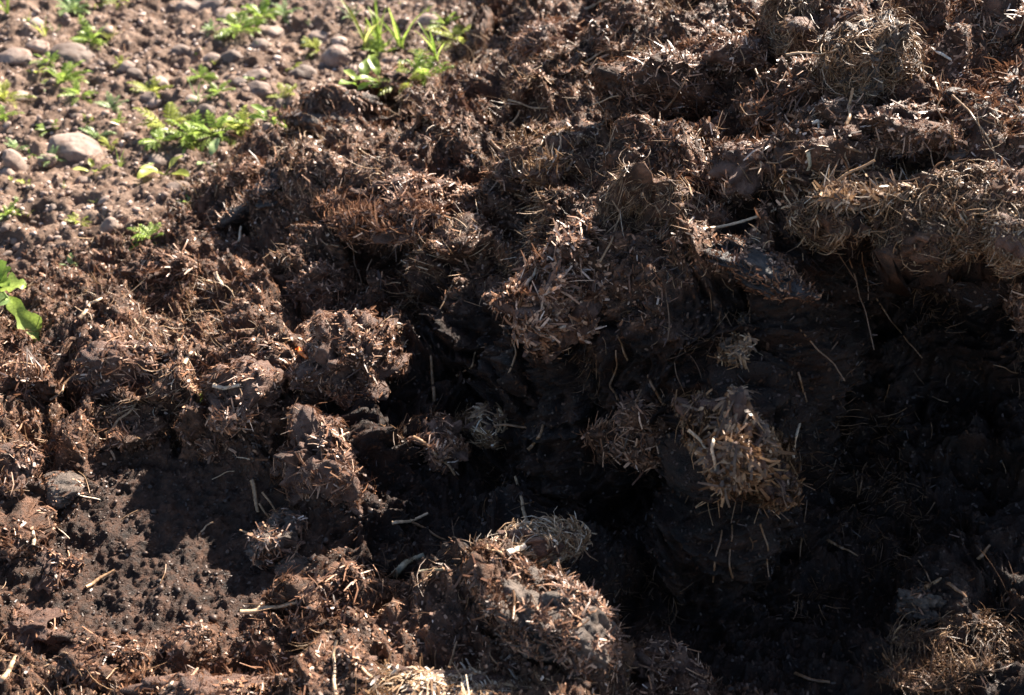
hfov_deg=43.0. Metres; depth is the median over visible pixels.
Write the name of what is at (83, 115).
tiny seedling
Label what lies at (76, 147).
stone
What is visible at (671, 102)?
straw stalk
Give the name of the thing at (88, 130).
feathery weed
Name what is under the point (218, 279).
straw stalk
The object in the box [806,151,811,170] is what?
straw stalk
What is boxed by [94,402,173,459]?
manure clod
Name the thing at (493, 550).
straw stalk
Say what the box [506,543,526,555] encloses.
straw stalk
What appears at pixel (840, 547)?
straw stalk
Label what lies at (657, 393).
straw stalk
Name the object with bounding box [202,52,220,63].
stone
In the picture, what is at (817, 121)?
straw stalk
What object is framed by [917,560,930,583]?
straw stalk
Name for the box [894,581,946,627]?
manure clod
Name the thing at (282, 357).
manure clod
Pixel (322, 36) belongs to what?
stone
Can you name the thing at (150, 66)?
pebble
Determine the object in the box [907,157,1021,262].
manure clod
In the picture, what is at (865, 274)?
straw stalk
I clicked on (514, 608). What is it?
straw stalk
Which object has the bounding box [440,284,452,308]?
straw piece
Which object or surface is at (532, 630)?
manure clod
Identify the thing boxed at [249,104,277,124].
broad leaved weed
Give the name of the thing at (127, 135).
pebble
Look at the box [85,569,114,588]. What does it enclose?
straw stalk
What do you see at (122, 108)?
pebble
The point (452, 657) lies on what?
straw stalk
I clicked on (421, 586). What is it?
straw piece
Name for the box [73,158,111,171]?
broad leaved weed
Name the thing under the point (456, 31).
feathery weed
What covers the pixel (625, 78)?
manure clod
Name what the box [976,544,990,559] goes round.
straw stalk
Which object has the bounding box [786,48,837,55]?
straw stalk
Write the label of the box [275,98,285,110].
pebble
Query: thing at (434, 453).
straw stalk
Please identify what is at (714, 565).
straw stalk
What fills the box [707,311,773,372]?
manure clod
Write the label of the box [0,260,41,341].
leafy seedling
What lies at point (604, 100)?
straw piece
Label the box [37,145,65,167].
tiny seedling
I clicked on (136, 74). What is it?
stone
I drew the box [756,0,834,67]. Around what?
manure clod
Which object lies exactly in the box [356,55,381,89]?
broad leaved weed
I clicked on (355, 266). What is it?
straw stalk
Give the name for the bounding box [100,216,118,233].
stone
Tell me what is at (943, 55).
straw stalk
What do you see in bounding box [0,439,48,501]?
manure clod
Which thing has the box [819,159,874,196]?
straw stalk
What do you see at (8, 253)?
pebble
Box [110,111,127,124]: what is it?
tiny seedling
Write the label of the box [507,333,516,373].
straw stalk
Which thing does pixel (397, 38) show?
grass tuft
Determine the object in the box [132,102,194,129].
feathery weed
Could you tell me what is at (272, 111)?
tiny seedling
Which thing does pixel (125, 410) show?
straw piece
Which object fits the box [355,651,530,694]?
manure clod
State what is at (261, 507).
straw piece
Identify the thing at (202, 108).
stone
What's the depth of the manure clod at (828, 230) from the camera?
1.81 m
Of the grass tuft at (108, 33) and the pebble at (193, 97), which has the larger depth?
the grass tuft at (108, 33)
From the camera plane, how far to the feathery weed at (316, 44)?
3.46 m
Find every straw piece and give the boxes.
[54,684,75,693]
[76,494,100,499]
[113,408,139,414]
[243,603,267,604]
[258,503,269,516]
[416,576,423,596]
[425,637,433,664]
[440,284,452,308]
[458,235,476,252]
[518,292,524,307]
[556,619,589,635]
[591,95,618,105]
[674,362,685,396]
[737,163,752,182]
[754,68,764,95]
[766,155,794,163]
[775,478,787,508]
[874,10,885,25]
[883,384,889,405]
[936,97,943,121]
[950,121,954,147]
[986,227,1004,262]
[993,364,1018,373]
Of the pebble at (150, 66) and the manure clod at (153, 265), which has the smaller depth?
the manure clod at (153, 265)
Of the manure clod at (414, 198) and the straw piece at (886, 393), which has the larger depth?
the manure clod at (414, 198)
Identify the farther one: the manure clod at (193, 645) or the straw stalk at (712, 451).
the manure clod at (193, 645)
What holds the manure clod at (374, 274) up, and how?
on the manure heap
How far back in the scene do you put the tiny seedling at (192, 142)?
3.00 m
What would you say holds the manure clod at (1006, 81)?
on the manure heap
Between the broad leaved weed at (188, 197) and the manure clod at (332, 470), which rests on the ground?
the broad leaved weed at (188, 197)
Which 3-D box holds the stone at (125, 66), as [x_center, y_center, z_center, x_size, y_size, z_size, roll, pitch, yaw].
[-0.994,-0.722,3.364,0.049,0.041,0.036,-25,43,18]
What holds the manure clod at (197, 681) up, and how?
on the manure heap
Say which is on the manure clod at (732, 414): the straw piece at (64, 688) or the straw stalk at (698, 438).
the straw stalk at (698, 438)
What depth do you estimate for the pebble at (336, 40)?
3.46 m
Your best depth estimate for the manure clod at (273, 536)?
1.97 m
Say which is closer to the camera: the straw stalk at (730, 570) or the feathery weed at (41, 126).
the straw stalk at (730, 570)
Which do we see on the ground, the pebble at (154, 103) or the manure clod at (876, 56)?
the pebble at (154, 103)
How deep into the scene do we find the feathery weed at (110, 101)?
3.19 m
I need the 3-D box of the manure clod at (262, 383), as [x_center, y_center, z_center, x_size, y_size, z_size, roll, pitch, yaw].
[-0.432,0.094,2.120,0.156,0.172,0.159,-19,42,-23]
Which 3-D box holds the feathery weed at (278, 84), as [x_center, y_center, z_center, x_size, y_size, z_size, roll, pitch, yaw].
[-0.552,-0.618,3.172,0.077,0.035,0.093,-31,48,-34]
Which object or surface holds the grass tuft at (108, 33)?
on the ground
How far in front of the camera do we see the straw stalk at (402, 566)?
1.91 m
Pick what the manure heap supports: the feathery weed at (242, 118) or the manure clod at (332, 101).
the manure clod at (332, 101)
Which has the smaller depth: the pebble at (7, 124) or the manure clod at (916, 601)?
the manure clod at (916, 601)
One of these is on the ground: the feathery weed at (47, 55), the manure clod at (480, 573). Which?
the feathery weed at (47, 55)
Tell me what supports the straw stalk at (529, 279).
on the manure clod at (562, 288)
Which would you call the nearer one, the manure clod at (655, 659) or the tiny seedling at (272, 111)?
the manure clod at (655, 659)
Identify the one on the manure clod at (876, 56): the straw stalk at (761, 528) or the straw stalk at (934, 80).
the straw stalk at (934, 80)
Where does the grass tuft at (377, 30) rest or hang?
on the ground
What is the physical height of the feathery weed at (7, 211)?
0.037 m
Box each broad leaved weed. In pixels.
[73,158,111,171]
[137,155,189,178]
[176,194,190,202]
[197,138,219,166]
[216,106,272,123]
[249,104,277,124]
[338,58,391,90]
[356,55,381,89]
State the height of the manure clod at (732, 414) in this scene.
0.230 m
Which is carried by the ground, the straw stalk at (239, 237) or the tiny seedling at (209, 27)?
the tiny seedling at (209, 27)
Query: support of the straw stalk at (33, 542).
on the manure clod at (21, 520)
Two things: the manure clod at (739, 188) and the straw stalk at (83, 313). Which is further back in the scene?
the straw stalk at (83, 313)
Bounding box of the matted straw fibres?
[0,0,1023,694]
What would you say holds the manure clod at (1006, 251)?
on the manure heap
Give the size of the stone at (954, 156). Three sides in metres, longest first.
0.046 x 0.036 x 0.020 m
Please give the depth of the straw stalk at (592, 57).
2.59 m
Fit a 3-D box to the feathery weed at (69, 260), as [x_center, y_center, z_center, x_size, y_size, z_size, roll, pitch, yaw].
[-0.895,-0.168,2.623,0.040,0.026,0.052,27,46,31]
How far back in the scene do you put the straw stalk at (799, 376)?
1.88 m
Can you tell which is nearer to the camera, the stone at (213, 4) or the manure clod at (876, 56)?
the manure clod at (876, 56)
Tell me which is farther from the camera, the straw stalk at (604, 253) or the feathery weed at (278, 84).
the feathery weed at (278, 84)
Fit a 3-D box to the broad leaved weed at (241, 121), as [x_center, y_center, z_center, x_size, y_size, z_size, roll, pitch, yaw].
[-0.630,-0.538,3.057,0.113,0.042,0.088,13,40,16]
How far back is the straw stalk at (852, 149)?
1.82 m
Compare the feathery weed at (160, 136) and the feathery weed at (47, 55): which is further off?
the feathery weed at (47, 55)
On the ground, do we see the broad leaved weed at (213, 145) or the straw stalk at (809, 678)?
the broad leaved weed at (213, 145)
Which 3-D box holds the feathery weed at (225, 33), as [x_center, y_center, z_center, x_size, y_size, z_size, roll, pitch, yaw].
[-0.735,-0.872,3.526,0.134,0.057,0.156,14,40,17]
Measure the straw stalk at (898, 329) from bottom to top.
0.078 m
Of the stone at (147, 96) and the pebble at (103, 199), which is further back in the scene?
the stone at (147, 96)
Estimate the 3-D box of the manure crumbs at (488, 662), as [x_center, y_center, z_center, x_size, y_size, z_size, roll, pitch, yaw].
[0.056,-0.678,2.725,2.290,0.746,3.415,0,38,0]
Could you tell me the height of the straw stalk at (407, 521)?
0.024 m
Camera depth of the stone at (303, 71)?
3.32 m
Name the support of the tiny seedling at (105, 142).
on the ground
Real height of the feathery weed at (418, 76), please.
0.063 m
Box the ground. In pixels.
[0,0,473,274]
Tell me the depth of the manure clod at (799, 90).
2.03 m
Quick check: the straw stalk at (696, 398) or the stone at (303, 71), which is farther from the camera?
the stone at (303, 71)
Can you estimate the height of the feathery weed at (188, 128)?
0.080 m
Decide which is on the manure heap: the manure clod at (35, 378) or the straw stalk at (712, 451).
the manure clod at (35, 378)
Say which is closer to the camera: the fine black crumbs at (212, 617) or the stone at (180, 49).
the fine black crumbs at (212, 617)
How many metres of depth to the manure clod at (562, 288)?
1.95 m
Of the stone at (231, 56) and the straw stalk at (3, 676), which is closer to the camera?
the straw stalk at (3, 676)
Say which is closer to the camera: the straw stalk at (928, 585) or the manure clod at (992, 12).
the straw stalk at (928, 585)
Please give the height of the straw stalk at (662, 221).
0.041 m
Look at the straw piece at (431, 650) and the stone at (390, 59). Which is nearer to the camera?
the straw piece at (431, 650)
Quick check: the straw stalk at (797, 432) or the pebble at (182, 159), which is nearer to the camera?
the straw stalk at (797, 432)
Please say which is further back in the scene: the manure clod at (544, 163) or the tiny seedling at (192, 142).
the tiny seedling at (192, 142)
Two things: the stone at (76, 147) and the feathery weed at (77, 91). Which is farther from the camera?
the feathery weed at (77, 91)
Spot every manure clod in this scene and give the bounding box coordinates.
[0,328,67,401]
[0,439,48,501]
[0,494,60,561]
[2,602,75,653]
[21,544,85,595]
[54,626,154,694]
[64,335,168,400]
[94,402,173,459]
[116,239,202,290]
[119,661,286,694]
[160,619,222,672]
[171,393,229,463]
[191,355,291,437]
[207,166,283,231]
[218,150,264,201]
[222,326,296,386]
[244,507,310,570]
[257,554,406,651]
[269,402,377,522]
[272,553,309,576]
[273,256,368,311]
[274,83,397,138]
[283,306,412,411]
[310,168,481,261]
[320,641,378,678]
[335,60,439,102]
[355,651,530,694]
[364,259,420,325]
[380,127,399,145]
[385,319,417,347]
[406,408,472,474]
[453,401,513,452]
[457,537,531,637]
[465,3,497,58]
[469,506,596,567]
[477,558,633,688]
[482,278,509,313]
[488,210,611,367]
[499,124,601,188]
[505,13,586,64]
[573,382,674,485]
[574,13,624,62]
[585,41,726,128]
[591,146,712,256]
[627,623,721,691]
[670,384,814,524]
[673,147,719,200]
[674,30,776,77]
[699,229,823,304]
[704,125,784,207]
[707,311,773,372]
[739,41,828,135]
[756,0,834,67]
[770,159,920,246]
[773,93,970,162]
[783,180,873,278]
[798,0,937,107]
[866,176,972,276]
[869,591,1023,694]
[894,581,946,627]
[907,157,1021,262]
[934,55,1023,135]
[945,0,1023,56]
[973,167,1023,287]
[992,283,1023,332]
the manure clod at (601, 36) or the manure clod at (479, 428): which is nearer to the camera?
the manure clod at (479, 428)
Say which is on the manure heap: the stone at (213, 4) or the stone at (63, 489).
the stone at (63, 489)
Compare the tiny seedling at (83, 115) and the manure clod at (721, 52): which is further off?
the tiny seedling at (83, 115)
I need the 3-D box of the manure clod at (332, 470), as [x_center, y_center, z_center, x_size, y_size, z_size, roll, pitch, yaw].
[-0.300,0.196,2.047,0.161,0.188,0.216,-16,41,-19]
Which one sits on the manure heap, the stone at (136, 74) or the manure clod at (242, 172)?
the manure clod at (242, 172)
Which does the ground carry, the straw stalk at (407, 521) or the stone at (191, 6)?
the stone at (191, 6)
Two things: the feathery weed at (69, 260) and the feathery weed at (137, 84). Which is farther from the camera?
the feathery weed at (137, 84)
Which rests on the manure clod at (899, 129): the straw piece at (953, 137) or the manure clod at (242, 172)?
the straw piece at (953, 137)
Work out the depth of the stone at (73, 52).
3.40 m
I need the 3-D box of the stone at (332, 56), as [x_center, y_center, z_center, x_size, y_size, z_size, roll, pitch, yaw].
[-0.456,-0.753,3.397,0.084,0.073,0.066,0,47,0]
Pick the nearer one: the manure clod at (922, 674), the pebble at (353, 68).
the manure clod at (922, 674)
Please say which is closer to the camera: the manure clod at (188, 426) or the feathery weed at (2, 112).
the manure clod at (188, 426)
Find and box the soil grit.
[0,0,471,270]
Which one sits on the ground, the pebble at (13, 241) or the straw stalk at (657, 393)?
the pebble at (13, 241)
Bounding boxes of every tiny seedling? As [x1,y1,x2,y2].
[5,137,28,149]
[17,178,31,184]
[25,66,44,73]
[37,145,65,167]
[82,113,93,124]
[98,136,117,153]
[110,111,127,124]
[113,55,129,69]
[186,135,198,149]
[200,19,217,35]
[252,109,276,116]
[408,46,429,59]
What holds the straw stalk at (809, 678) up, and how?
on the manure heap
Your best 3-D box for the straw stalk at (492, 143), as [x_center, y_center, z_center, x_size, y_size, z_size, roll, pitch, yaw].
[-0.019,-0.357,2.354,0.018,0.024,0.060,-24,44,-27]
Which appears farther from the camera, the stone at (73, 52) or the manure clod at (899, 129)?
the stone at (73, 52)
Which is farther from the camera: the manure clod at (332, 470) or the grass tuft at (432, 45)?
the grass tuft at (432, 45)
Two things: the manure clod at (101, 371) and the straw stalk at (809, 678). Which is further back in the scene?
the manure clod at (101, 371)
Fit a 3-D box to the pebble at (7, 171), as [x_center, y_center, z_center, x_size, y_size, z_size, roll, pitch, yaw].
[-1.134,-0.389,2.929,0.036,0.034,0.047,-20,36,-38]
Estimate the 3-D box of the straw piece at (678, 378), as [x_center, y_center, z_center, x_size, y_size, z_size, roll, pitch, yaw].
[0.241,0.046,1.871,0.006,0.052,0.004,-15,4,15]
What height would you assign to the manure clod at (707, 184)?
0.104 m
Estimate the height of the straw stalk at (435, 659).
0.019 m
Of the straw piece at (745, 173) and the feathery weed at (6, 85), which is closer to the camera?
the straw piece at (745, 173)
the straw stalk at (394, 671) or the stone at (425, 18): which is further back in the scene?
the stone at (425, 18)
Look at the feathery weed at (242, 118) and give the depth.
3.04 m
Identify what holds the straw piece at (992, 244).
on the manure clod at (1006, 251)
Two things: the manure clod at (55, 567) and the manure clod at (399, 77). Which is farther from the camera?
the manure clod at (399, 77)
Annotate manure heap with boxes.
[0,0,1023,694]
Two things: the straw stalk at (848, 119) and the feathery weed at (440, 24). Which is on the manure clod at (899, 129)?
the straw stalk at (848, 119)
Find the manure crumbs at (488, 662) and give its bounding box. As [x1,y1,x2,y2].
[0,0,1006,694]
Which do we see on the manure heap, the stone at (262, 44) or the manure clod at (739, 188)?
the manure clod at (739, 188)
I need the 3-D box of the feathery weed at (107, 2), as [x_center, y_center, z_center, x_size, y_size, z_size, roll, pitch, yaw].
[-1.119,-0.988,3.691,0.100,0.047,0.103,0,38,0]
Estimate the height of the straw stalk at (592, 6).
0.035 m
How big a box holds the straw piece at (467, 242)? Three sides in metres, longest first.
0.045 x 0.005 x 0.004 m
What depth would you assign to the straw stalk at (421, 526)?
2.01 m
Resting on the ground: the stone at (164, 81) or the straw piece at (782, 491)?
the stone at (164, 81)
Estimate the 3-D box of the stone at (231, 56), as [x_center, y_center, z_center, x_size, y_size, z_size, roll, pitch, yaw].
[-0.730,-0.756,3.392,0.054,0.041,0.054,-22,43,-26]
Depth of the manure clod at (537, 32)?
2.77 m
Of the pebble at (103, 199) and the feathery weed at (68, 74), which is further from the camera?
the feathery weed at (68, 74)
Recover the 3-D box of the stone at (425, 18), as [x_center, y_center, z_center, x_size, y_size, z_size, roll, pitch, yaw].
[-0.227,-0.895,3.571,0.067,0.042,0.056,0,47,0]
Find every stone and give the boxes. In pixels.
[0,47,31,63]
[2,148,26,171]
[26,39,49,52]
[38,153,56,168]
[41,468,86,510]
[47,132,102,163]
[49,42,93,64]
[74,176,91,184]
[97,25,113,38]
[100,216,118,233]
[119,60,135,73]
[127,68,143,80]
[140,91,155,101]
[147,154,167,168]
[149,76,169,89]
[166,181,189,190]
[171,44,189,55]
[175,0,199,14]
[196,104,215,120]
[199,0,223,10]
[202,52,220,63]
[213,6,238,20]
[220,49,241,63]
[232,77,247,87]
[245,68,270,81]
[246,81,271,98]
[250,38,269,51]
[257,24,283,38]
[262,123,272,130]
[287,64,317,80]
[308,31,328,43]
[321,44,352,68]
[381,56,396,64]
[418,13,438,25]
[945,147,965,160]
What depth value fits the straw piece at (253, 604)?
1.90 m
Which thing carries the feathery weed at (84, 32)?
on the ground
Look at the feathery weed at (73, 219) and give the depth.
2.75 m
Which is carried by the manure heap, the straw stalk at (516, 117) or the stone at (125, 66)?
the straw stalk at (516, 117)
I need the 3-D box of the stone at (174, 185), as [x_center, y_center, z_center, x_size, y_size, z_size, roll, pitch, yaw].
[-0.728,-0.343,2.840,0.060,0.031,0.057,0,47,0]
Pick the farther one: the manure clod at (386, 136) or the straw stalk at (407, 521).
the manure clod at (386, 136)
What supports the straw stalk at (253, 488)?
on the manure heap
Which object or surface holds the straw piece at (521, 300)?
on the manure clod at (562, 288)
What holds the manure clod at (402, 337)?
on the manure heap
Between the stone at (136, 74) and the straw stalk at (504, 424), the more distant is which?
the stone at (136, 74)
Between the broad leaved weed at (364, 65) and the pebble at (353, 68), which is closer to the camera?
the broad leaved weed at (364, 65)
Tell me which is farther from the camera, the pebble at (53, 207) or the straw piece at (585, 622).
the pebble at (53, 207)
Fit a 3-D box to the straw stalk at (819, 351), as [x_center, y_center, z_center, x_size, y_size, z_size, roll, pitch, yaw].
[0.441,0.006,1.838,0.076,0.070,0.021,14,40,18]
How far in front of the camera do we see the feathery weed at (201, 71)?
3.30 m
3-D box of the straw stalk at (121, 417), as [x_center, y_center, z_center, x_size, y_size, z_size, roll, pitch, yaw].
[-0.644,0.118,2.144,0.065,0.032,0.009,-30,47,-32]
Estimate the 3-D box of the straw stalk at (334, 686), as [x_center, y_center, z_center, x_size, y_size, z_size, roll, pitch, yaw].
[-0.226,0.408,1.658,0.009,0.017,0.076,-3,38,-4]
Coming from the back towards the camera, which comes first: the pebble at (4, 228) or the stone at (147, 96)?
the stone at (147, 96)
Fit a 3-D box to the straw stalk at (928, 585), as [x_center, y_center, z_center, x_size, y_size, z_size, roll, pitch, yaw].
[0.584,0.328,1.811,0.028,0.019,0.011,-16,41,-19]
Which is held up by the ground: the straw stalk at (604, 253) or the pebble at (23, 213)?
the pebble at (23, 213)
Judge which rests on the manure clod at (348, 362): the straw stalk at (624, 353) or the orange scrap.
the orange scrap
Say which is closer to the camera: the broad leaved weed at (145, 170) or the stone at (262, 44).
the broad leaved weed at (145, 170)
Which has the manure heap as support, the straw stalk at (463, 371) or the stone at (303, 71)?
the straw stalk at (463, 371)
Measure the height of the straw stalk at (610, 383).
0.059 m
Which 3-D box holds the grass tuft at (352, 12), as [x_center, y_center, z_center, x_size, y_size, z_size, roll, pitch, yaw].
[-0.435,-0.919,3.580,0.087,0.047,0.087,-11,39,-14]
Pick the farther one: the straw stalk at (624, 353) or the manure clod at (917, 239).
the straw stalk at (624, 353)
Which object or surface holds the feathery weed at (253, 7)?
on the ground
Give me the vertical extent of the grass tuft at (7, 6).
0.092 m
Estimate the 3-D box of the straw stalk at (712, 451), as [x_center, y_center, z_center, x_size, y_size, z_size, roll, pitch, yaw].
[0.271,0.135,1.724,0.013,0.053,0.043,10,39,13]
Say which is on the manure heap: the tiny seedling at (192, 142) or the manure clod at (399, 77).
the manure clod at (399, 77)
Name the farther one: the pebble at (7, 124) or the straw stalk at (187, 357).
the pebble at (7, 124)
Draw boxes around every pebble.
[0,167,15,176]
[0,223,11,232]
[2,121,10,128]
[2,250,13,256]
[10,238,16,244]
[11,90,28,102]
[19,211,28,215]
[29,17,43,27]
[49,204,56,210]
[98,195,109,205]
[115,106,126,109]
[124,131,135,139]
[147,64,153,69]
[147,98,161,108]
[174,153,193,162]
[185,94,202,105]
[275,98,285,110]
[331,36,347,45]
[344,64,357,72]
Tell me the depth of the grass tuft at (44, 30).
3.48 m
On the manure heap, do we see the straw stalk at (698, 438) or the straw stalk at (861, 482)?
the straw stalk at (861, 482)
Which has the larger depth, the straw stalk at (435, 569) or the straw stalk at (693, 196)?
the straw stalk at (693, 196)
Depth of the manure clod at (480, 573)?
1.73 m
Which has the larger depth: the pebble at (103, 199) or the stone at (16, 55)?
the stone at (16, 55)
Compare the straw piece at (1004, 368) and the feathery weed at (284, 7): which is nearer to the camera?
the straw piece at (1004, 368)
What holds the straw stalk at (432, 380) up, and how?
on the manure heap
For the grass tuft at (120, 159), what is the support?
on the ground
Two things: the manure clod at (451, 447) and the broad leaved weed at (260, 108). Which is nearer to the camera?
the manure clod at (451, 447)
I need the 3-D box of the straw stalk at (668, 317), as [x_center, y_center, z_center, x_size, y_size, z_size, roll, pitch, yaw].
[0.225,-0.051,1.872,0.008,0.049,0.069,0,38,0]
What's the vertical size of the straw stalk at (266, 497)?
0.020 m
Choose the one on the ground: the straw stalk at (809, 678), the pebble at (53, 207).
the pebble at (53, 207)
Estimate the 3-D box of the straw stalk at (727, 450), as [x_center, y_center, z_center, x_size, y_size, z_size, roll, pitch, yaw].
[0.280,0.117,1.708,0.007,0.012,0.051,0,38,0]
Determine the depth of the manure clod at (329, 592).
1.85 m
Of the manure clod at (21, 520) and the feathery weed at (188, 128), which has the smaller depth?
the manure clod at (21, 520)
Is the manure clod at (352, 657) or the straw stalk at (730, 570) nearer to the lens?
the manure clod at (352, 657)
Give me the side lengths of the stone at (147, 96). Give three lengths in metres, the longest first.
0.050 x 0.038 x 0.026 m
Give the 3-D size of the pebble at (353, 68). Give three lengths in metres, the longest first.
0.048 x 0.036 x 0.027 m
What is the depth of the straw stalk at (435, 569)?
1.80 m
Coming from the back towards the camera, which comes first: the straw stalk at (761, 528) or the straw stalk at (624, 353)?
the straw stalk at (624, 353)
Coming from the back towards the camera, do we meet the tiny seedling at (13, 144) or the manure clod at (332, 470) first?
the tiny seedling at (13, 144)
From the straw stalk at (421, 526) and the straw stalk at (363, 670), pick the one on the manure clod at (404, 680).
the straw stalk at (363, 670)
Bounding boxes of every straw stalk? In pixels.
[0,656,16,683]
[31,530,35,544]
[50,365,82,400]
[78,297,102,318]
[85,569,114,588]
[104,403,135,434]
[183,351,192,364]
[212,383,240,389]
[213,271,223,286]
[238,226,241,242]
[240,600,298,614]
[250,479,259,511]
[261,492,276,511]
[332,640,337,694]
[351,240,362,284]
[360,666,378,681]
[391,553,424,577]
[391,664,398,675]
[392,512,427,524]
[412,435,455,475]
[412,521,446,539]
[418,568,444,573]
[429,345,435,401]
[434,650,436,667]
[448,641,457,667]
[456,345,478,376]
[485,544,509,561]
[489,139,507,158]
[494,423,535,427]
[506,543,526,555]
[507,110,520,130]
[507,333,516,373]
[508,99,547,108]
[511,590,515,620]
[514,476,528,521]
[524,268,536,286]
[527,424,543,450]
[584,0,607,9]
[584,49,610,62]
[599,200,619,261]
[609,350,618,400]
[616,335,628,360]
[647,375,665,405]
[654,204,662,239]
[664,65,691,110]
[665,290,669,339]
[680,394,700,419]
[683,177,704,205]
[687,429,711,455]
[703,199,803,229]
[710,436,716,470]
[712,530,722,582]
[722,429,728,451]
[728,525,733,578]
[759,523,769,576]
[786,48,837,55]
[792,423,800,458]
[794,672,829,682]
[797,372,807,401]
[799,329,845,380]
[799,500,807,561]
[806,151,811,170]
[812,119,819,132]
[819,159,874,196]
[827,539,857,556]
[844,88,853,124]
[844,145,861,152]
[849,259,874,349]
[858,462,867,494]
[861,252,868,299]
[876,297,921,357]
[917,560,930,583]
[923,71,938,89]
[923,577,941,589]
[930,47,951,60]
[947,228,961,262]
[947,582,966,597]
[952,94,995,159]
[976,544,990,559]
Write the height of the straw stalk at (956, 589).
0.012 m
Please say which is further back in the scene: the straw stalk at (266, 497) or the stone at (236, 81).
the stone at (236, 81)
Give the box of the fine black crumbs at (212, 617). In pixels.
[0,379,385,672]
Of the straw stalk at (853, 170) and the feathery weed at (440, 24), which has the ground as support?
the feathery weed at (440, 24)
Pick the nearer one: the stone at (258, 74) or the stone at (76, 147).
the stone at (76, 147)
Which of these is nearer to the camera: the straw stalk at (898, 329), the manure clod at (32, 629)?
the manure clod at (32, 629)
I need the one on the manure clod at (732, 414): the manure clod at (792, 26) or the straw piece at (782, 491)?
the straw piece at (782, 491)
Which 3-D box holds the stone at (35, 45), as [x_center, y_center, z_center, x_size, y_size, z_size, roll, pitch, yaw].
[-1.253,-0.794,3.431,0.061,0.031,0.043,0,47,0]
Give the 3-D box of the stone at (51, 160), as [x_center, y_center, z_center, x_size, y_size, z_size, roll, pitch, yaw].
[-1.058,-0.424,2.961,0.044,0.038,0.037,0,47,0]
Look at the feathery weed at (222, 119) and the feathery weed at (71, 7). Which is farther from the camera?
the feathery weed at (71, 7)
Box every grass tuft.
[0,0,8,14]
[31,15,49,36]
[92,23,118,39]
[116,149,125,166]
[186,81,215,103]
[338,4,368,19]
[341,0,394,50]
[359,0,385,43]
[371,4,434,48]
[414,21,444,61]
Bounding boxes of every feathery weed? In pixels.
[0,80,35,108]
[0,105,24,120]
[0,199,20,218]
[28,51,59,67]
[35,119,57,136]
[41,60,91,93]
[55,0,90,15]
[57,76,97,105]
[59,253,77,267]
[63,212,90,226]
[69,14,108,49]
[78,126,115,140]
[93,91,129,112]
[99,0,128,8]
[127,75,173,98]
[127,222,164,250]
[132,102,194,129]
[138,128,177,151]
[162,110,204,153]
[184,110,238,150]
[186,64,217,84]
[205,80,235,99]
[209,105,258,135]
[213,11,267,39]
[241,0,282,26]
[265,82,295,108]
[267,0,301,23]
[301,36,320,58]
[361,31,396,57]
[371,61,437,101]
[398,49,453,86]
[424,23,470,51]
[426,12,457,32]
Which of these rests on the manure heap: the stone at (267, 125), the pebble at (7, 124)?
the stone at (267, 125)
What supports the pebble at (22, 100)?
on the ground
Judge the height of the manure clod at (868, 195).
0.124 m
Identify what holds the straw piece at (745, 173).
on the manure clod at (739, 188)
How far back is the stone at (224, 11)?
3.66 m
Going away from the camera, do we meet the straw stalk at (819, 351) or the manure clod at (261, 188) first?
the straw stalk at (819, 351)
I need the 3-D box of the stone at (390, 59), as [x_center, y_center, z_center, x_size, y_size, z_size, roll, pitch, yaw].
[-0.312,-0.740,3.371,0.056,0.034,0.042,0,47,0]
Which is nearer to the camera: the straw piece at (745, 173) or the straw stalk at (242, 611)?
the straw stalk at (242, 611)
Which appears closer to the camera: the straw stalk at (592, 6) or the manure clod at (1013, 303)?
the manure clod at (1013, 303)
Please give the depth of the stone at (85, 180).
2.88 m
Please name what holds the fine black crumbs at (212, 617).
on the manure heap
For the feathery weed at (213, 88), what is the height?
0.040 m
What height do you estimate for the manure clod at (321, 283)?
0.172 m
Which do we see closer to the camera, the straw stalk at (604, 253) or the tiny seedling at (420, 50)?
the straw stalk at (604, 253)
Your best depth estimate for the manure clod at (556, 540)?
1.80 m
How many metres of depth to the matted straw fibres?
2.16 m
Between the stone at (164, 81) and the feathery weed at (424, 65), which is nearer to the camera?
the feathery weed at (424, 65)
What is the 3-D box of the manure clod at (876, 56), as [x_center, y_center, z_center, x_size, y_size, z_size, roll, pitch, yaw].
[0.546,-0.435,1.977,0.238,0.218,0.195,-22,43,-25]
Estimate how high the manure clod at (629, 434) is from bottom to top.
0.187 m
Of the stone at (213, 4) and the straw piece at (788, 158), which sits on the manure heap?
the straw piece at (788, 158)
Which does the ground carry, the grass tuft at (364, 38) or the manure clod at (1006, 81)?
the grass tuft at (364, 38)
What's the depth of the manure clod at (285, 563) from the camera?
1.95 m
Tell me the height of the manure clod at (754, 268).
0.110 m
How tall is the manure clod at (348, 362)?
0.232 m
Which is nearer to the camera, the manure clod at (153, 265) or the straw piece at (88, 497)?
the straw piece at (88, 497)
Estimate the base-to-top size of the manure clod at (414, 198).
0.180 m
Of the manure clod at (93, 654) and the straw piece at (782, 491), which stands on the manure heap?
the manure clod at (93, 654)
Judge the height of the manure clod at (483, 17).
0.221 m
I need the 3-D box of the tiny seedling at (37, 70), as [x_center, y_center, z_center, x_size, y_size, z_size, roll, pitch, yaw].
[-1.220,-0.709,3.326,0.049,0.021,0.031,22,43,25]
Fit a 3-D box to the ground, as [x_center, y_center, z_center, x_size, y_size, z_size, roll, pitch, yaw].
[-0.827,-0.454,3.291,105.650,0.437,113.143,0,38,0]
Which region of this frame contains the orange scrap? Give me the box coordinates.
[295,346,307,358]
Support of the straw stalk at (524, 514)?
on the manure heap

